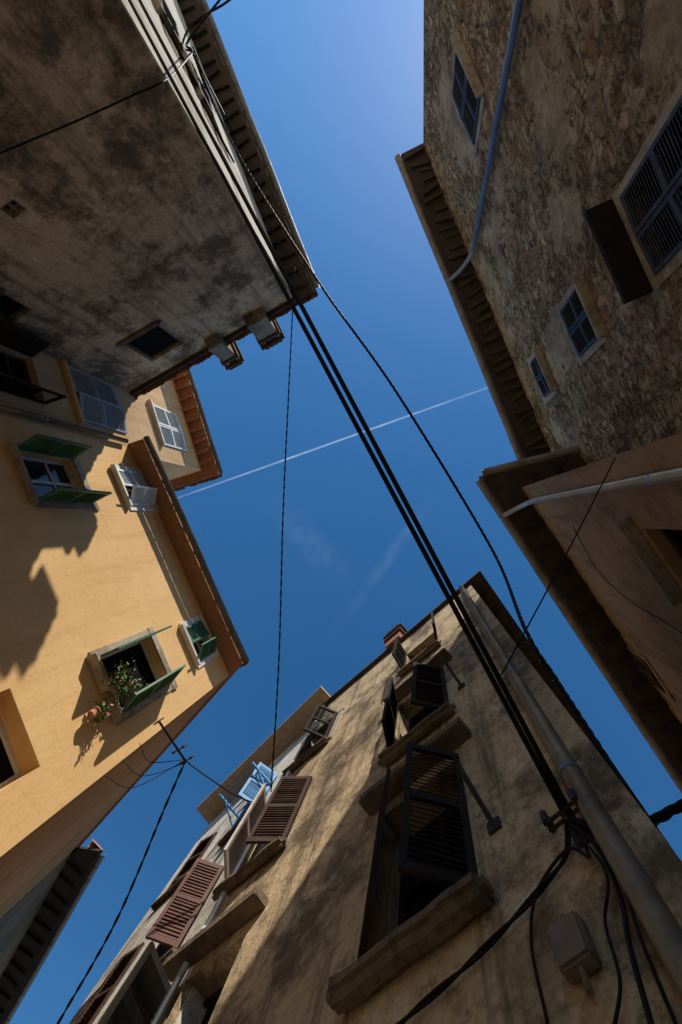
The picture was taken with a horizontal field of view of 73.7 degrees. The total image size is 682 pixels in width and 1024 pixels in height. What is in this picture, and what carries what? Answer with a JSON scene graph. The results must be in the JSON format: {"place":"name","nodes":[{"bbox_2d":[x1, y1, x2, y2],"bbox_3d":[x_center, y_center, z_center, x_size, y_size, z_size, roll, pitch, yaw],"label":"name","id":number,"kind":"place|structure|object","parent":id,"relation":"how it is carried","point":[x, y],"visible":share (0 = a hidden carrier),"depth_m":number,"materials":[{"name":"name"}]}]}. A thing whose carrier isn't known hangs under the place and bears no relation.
{"place":"outdoors","nodes":[
{"label":"outdoors","id":0,"kind":"place"},
{"bbox_2d":[0,839,104,1023],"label":"grey alley house","id":1,"kind":"structure","parent":0,"point":[34,921],"depth_m":11.43,"materials":[{"name":"paint"}]},
{"bbox_2d":[9,0,681,1023],"label":"sky","id":2,"kind":"structure","parent":0,"point":[332,90],"materials":[{"name":"blue"}]},
{"bbox_2d":[395,0,681,464],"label":"stone house","id":3,"kind":"structure","parent":0,"point":[540,167],"depth_m":7.41,"materials":[{"name":"stone"}]},
{"bbox_2d":[450,30,484,155],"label":"window","id":4,"kind":"structure","parent":3,"relation":"in","point":[467,92],"depth_m":8.87,"materials":[{"name":"blue paint"}]},
{"bbox_2d":[527,345,557,403],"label":"window","id":5,"kind":"structure","parent":3,"relation":"in","point":[541,372],"depth_m":10.50,"materials":[{"name":"blue paint"}]},
{"bbox_2d":[555,273,607,366],"bbox_3d":[4.196,-3.337,7.985,0.645,1.341,1.175,0,-91,10],"label":"window","id":6,"kind":"structure","parent":3,"relation":"in","point":[584,315],"depth_m":7.89,"materials":[{"name":"blue paint"}]},
{"bbox_2d":[611,69,681,291],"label":"window","id":7,"kind":"structure","parent":3,"relation":"in","point":[659,194],"depth_m":5.27,"materials":[{"name":"blue paint"}]},
{"label":"ground","id":8,"kind":"structure","parent":0,"visible":0},
{"bbox_2d":[0,319,222,490],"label":"tall orange house","id":9,"kind":"structure","parent":8,"relation":"on","point":[39,387],"depth_m":10.77,"materials":[{"name":"paint"}]},
{"bbox_2d":[0,319,66,404],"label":"window","id":10,"kind":"structure","parent":9,"relation":"in","point":[15,379],"depth_m":8.63,"materials":[{"name":"brown wood"}]},
{"bbox_2d":[60,359,126,433],"bbox_3d":[-5.779,-2.603,10.666,0.761,1.672,1.413,0,-91,10],"label":"window","id":11,"kind":"structure","parent":9,"relation":"in","point":[95,401],"depth_m":10.49,"materials":[{"name":"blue wood"}]},
{"bbox_2d":[147,399,187,451],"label":"window","id":12,"kind":"structure","parent":9,"relation":"in","point":[168,428],"depth_m":13.56,"materials":[{"name":"white paint"}]},
{"bbox_2d":[0,415,249,918],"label":"orange house","id":13,"kind":"structure","parent":8,"relation":"on","point":[102,562],"depth_m":7.91,"materials":[{"name":"paint"}]},
{"bbox_2d":[0,717,21,787],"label":"window","id":14,"kind":"structure","parent":13,"relation":"in","point":[10,770],"depth_m":5.78,"materials":[{"name":"white paint"}]},
{"bbox_2d":[7,434,111,510],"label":"window","id":15,"kind":"structure","parent":13,"relation":"in","point":[47,484],"depth_m":8.32,"materials":[{"name":"green paint"}]},
{"bbox_2d":[87,699,115,722],"bbox_3d":[-3.552,2.965,6.783,0.364,0.373,0.352,0,-91,10],"label":"flowering plant","id":16,"kind":"object","parent":13,"relation":"on","point":[96,712],"visible":1,"depth_m":6.75,"materials":[{"name":"green plant"}]},
{"bbox_2d":[102,660,149,705],"bbox_3d":[-3.561,2.812,7.429,0.658,0.905,0.913,0,-91,10],"label":"flowering plant","id":17,"kind":"object","parent":13,"relation":"on","point":[119,689],"visible":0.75,"depth_m":7.30,"materials":[{"name":"green plant"}]},
{"bbox_2d":[110,464,158,511],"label":"window","id":18,"kind":"structure","parent":13,"relation":"in","point":[136,494],"depth_m":10.54,"materials":[{"name":"white paint"}]},
{"bbox_2d":[86,625,185,725],"bbox_3d":[-3.549,2.772,7.998,0.989,1.821,1.245,0,-91,10],"label":"window","id":19,"kind":"structure","parent":13,"relation":"in","point":[133,647],"depth_m":8.02,"materials":[{"name":"green paint"}]},
{"bbox_2d":[153,717,193,764],"bbox_3d":[-2.612,3.552,7.049,0.243,0.261,0.768,-33,-96,8],"label":"cable bracket","id":20,"kind":"object","parent":13,"relation":"attached to","point":[173,742],"visible":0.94,"depth_m":7.04,"materials":[{"name":"metal"}]},
{"bbox_2d":[56,761,185,1023],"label":"overhead cable","id":21,"kind":"object","parent":20,"relation":"attached to","point":[117,917],"visible":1,"depth_m":6.17,"materials":[{"name":"black rubber"}]},
{"bbox_2d":[105,761,183,787],"bbox_3d":[-2.913,3.843,6.743,0.837,0.802,0.057,5,-90,10],"label":"overhead cable","id":22,"kind":"object","parent":20,"relation":"attached to","point":[145,782],"visible":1,"depth_m":6.50,"materials":[{"name":"black rubber"}]},
{"bbox_2d":[122,759,181,775],"bbox_3d":[-2.831,3.792,6.839,0.765,0.589,0.059,19,-88,10],"label":"overhead cable","id":23,"kind":"object","parent":20,"relation":"attached to","point":[150,774],"visible":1,"depth_m":6.66,"materials":[{"name":"black rubber"}]},
{"bbox_2d":[139,743,181,762],"bbox_3d":[-2.773,3.702,6.939,0.654,0.376,0.086,33,-85,9],"label":"overhead cable","id":24,"kind":"object","parent":20,"relation":"attached to","point":[157,762],"visible":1,"depth_m":6.84,"materials":[{"name":"black rubber"}]},
{"bbox_2d":[186,761,252,802],"bbox_3d":[-1.821,4.237,7.139,1.359,0.417,0.075,36,-85,9],"label":"overhead cable","id":25,"kind":"object","parent":20,"relation":"attached to","point":[217,783],"visible":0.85,"depth_m":6.99,"materials":[{"name":"black rubber"}]},
{"bbox_2d":[178,613,219,667],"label":"window","id":26,"kind":"structure","parent":13,"relation":"in","point":[193,631],"depth_m":10.14,"materials":[{"name":"white paint"}]},
{"bbox_2d":[0,0,319,399],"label":"corner house","id":27,"kind":"structure","parent":8,"relation":"on","point":[133,261],"depth_m":7.69,"materials":[{"name":"paint"}]},
{"bbox_2d":[1,199,25,216],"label":"window","id":28,"kind":"structure","parent":27,"relation":"in","point":[12,207],"depth_m":6.53,"materials":[{"name":"stone"}]},
{"bbox_2d":[0,287,27,319],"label":"window","id":29,"kind":"structure","parent":27,"relation":"in","point":[10,308],"depth_m":8.20,"materials":[{"name":"stone"}]},
{"bbox_2d":[0,52,192,154],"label":"overhead cable","id":30,"kind":"object","parent":27,"relation":"attached to","point":[92,113],"visible":0.98,"depth_m":5.76,"materials":[{"name":"black rubber"}]},
{"bbox_2d":[116,320,179,358],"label":"window","id":31,"kind":"structure","parent":27,"relation":"in","point":[152,340],"depth_m":10.80,"materials":[{"name":"glass"}]},
{"bbox_2d":[152,0,206,103],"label":"window","id":32,"kind":"structure","parent":27,"relation":"in","point":[161,6],"depth_m":8.16,"materials":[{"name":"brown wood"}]},
{"bbox_2d":[188,46,198,60],"bbox_3d":[-3.025,-9.220,9.165,0.230,0.160,0.241,-22,-95,9],"label":"cable bracket","id":33,"kind":"object","parent":27,"relation":"attached to","point":[194,51],"visible":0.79,"depth_m":9.15,"materials":[{"name":"metal"}]},
{"bbox_2d":[180,42,234,162],"bbox_3d":[-2.645,-8.062,8.997,0.111,1.267,1.577,-22,-95,9],"label":"window","id":34,"kind":"structure","parent":27,"relation":"in","point":[200,90],"depth_m":8.66,"materials":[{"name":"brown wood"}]},
{"bbox_2d":[182,0,237,150],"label":"overhead cable","id":35,"kind":"object","parent":27,"relation":"attached to","point":[198,19],"visible":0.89,"depth_m":9.28,"materials":[{"name":"black rubber"}]},
{"bbox_2d":[185,0,283,250],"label":"overhead cable","id":36,"kind":"object","parent":27,"relation":"attached to","point":[201,23],"visible":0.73,"depth_m":9.85,"materials":[{"name":"black rubber"}]},
{"bbox_2d":[270,264,295,791],"bbox_3d":[-1.191,-0.662,9.190,0.163,3.173,10.624,-3,-92,10],"label":"overhead cable","id":37,"kind":"object","parent":27,"relation":"attached to","point":[282,548],"visible":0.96,"depth_m":9.11,"materials":[{"name":"black rubber"}]},
{"bbox_2d":[69,686,330,1023],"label":"pale plaster house","id":38,"kind":"structure","parent":8,"relation":"on","point":[184,908],"depth_m":7.34,"materials":[{"name":"paint"}]},
{"bbox_2d":[74,942,144,1023],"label":"window","id":39,"kind":"structure","parent":38,"relation":"in","point":[92,1010],"depth_m":6.64,"materials":[{"name":"brown wood"}]},
{"bbox_2d":[150,832,216,910],"bbox_3d":[-3.117,7.143,9.159,0.133,1.339,1.134,45,-84,8],"label":"window","id":40,"kind":"structure","parent":38,"relation":"in","point":[204,844],"depth_m":8.93,"materials":[{"name":"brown wood"}]},
{"bbox_2d":[145,858,223,964],"bbox_3d":[-2.216,5.793,6.295,0.917,1.548,0.914,0,-91,10],"label":"window","id":41,"kind":"structure","parent":38,"relation":"in","point":[170,929],"depth_m":6.24,"materials":[{"name":"brown wood"}]},
{"bbox_2d":[218,762,272,825],"bbox_3d":[-1.960,5.639,9.095,0.600,0.347,1.040,45,-84,8],"label":"drying rack","id":42,"kind":"object","parent":38,"relation":"attached to","point":[261,775],"visible":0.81,"depth_m":9.25,"materials":[{"name":"blue metal"}]},
{"bbox_2d":[217,762,276,847],"bbox_3d":[-1.787,5.793,8.947,0.486,1.343,1.058,23,-87,10],"label":"window","id":43,"kind":"structure","parent":38,"relation":"in","point":[249,791],"depth_m":8.84,"materials":[{"name":"blue wood"}]},
{"bbox_2d":[97,571,681,1023],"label":"brown house","id":44,"kind":"structure","parent":8,"relation":"on","point":[393,871],"depth_m":3.47,"materials":[{"name":"paint"}]},
{"bbox_2d":[97,885,267,1023],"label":"window","id":45,"kind":"structure","parent":44,"relation":"in","point":[142,993],"depth_m":4.40,"materials":[{"name":"black paint"}]},
{"bbox_2d":[212,776,311,901],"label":"window","id":46,"kind":"structure","parent":44,"relation":"in","point":[270,823],"depth_m":5.99,"materials":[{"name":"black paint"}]},
{"bbox_2d":[282,704,344,775],"bbox_3d":[-0.619,4.287,8.852,1.200,1.505,0.442,-42,-98,7],"label":"window","id":47,"kind":"structure","parent":44,"relation":"in","point":[304,754],"depth_m":8.51,"materials":[{"name":"brown paint"}]},
{"bbox_2d":[325,717,494,1015],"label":"window","id":48,"kind":"structure","parent":44,"relation":"in","point":[442,892],"depth_m":2.90,"materials":[{"name":"black paint"}]},
{"bbox_2d":[377,648,456,767],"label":"window","id":49,"kind":"structure","parent":44,"relation":"in","point":[427,680],"depth_m":5.67,"materials":[{"name":"black paint"}]},
{"bbox_2d":[392,611,441,677],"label":"window","id":50,"kind":"structure","parent":44,"relation":"in","point":[399,654],"depth_m":8.09,"materials":[{"name":"black paint"}]},
{"bbox_2d":[192,54,647,816],"bbox_3d":[-0.437,-3.599,5.547,0.515,6.227,13.024,-29,-96,8],"label":"overhead cable","id":51,"kind":"object","parent":44,"relation":"attached to","point":[576,712],"visible":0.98,"depth_m":7.33,"materials":[{"name":"black rubber"}]},
{"bbox_2d":[396,821,570,1023],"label":"overhead cable","id":52,"kind":"object","parent":44,"relation":"attached to","point":[486,946],"visible":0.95,"depth_m":2.27,"materials":[{"name":"black rubber"}]},
{"bbox_2d":[500,457,615,674],"bbox_3d":[2.358,0.517,4.872,0.016,0.765,2.656,31,-86,9],"label":"overhead cable","id":53,"kind":"object","parent":44,"relation":"attached to","point":[557,569],"visible":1,"depth_m":4.79,"materials":[{"name":"black rubber"}]},
{"bbox_2d":[529,823,590,1023],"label":"overhead cable","id":54,"kind":"object","parent":44,"relation":"attached to","point":[559,857],"visible":0.99,"depth_m":2.23,"materials":[{"name":"black rubber"}]},
{"bbox_2d":[539,788,593,848],"bbox_3d":[1.247,1.688,2.476,0.244,0.160,0.182,-44,-98,7],"label":"cable bracket","id":55,"kind":"object","parent":44,"relation":"attached to","point":[547,820],"visible":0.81,"depth_m":2.48,"materials":[{"name":"metal"}]},
{"bbox_2d":[128,0,567,815],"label":"overhead cable","id":56,"kind":"object","parent":55,"relation":"attached to","point":[424,552],"visible":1,"depth_m":2.99,"materials":[{"name":"black rubber"}]},
{"bbox_2d":[138,0,575,817],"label":"overhead cable","id":57,"kind":"object","parent":55,"relation":"attached to","point":[426,542],"visible":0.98,"depth_m":2.96,"materials":[{"name":"black rubber"}]},
{"bbox_2d":[548,911,601,995],"bbox_3d":[0.989,1.854,1.925,0.160,0.340,0.087,-42,-98,7],"label":"junction box","id":58,"kind":"object","parent":44,"relation":"attached to","point":[578,958],"visible":1,"depth_m":1.89,"materials":[{"name":"grey plastic"}]},
{"bbox_2d":[570,827,621,1023],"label":"overhead cable","id":59,"kind":"object","parent":44,"relation":"attached to","point":[617,1008],"visible":0.99,"depth_m":1.88,"materials":[{"name":"black rubber"}]},
{"bbox_2d":[567,819,653,1023],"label":"overhead cable","id":60,"kind":"object","parent":44,"relation":"attached to","point":[643,997],"visible":0.97,"depth_m":1.83,"materials":[{"name":"black rubber"}]},
{"bbox_2d":[567,799,681,832],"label":"overhead cable","id":61,"kind":"object","parent":44,"relation":"attached to","point":[664,814],"visible":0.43,"depth_m":2.50,"materials":[{"name":"black rubber"}]},
{"bbox_2d":[597,843,677,1023],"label":"overhead cable","id":62,"kind":"object","parent":44,"relation":"attached to","point":[657,979],"visible":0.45,"depth_m":1.65,"materials":[{"name":"black rubber"}]},
{"bbox_2d":[476,432,681,793],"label":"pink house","id":63,"kind":"structure","parent":8,"relation":"on","point":[630,533],"depth_m":8.72,"materials":[{"name":"brown paint"}]},
{"bbox_2d":[573,527,681,632],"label":"overhead cable","id":64,"kind":"object","parent":63,"relation":"attached to","point":[618,591],"visible":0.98,"depth_m":8.19,"materials":[{"name":"black rubber"}]},
{"bbox_2d":[615,517,681,605],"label":"window","id":65,"kind":"structure","parent":63,"relation":"in","point":[626,527],"depth_m":5.91,"materials":[{"name":"brown wood"}]},
{"bbox_2d":[627,646,675,701],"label":"window","id":66,"kind":"structure","parent":63,"relation":"in","point":[641,661],"depth_m":9.36,"materials":[{"name":"brown wood"}]}
]}

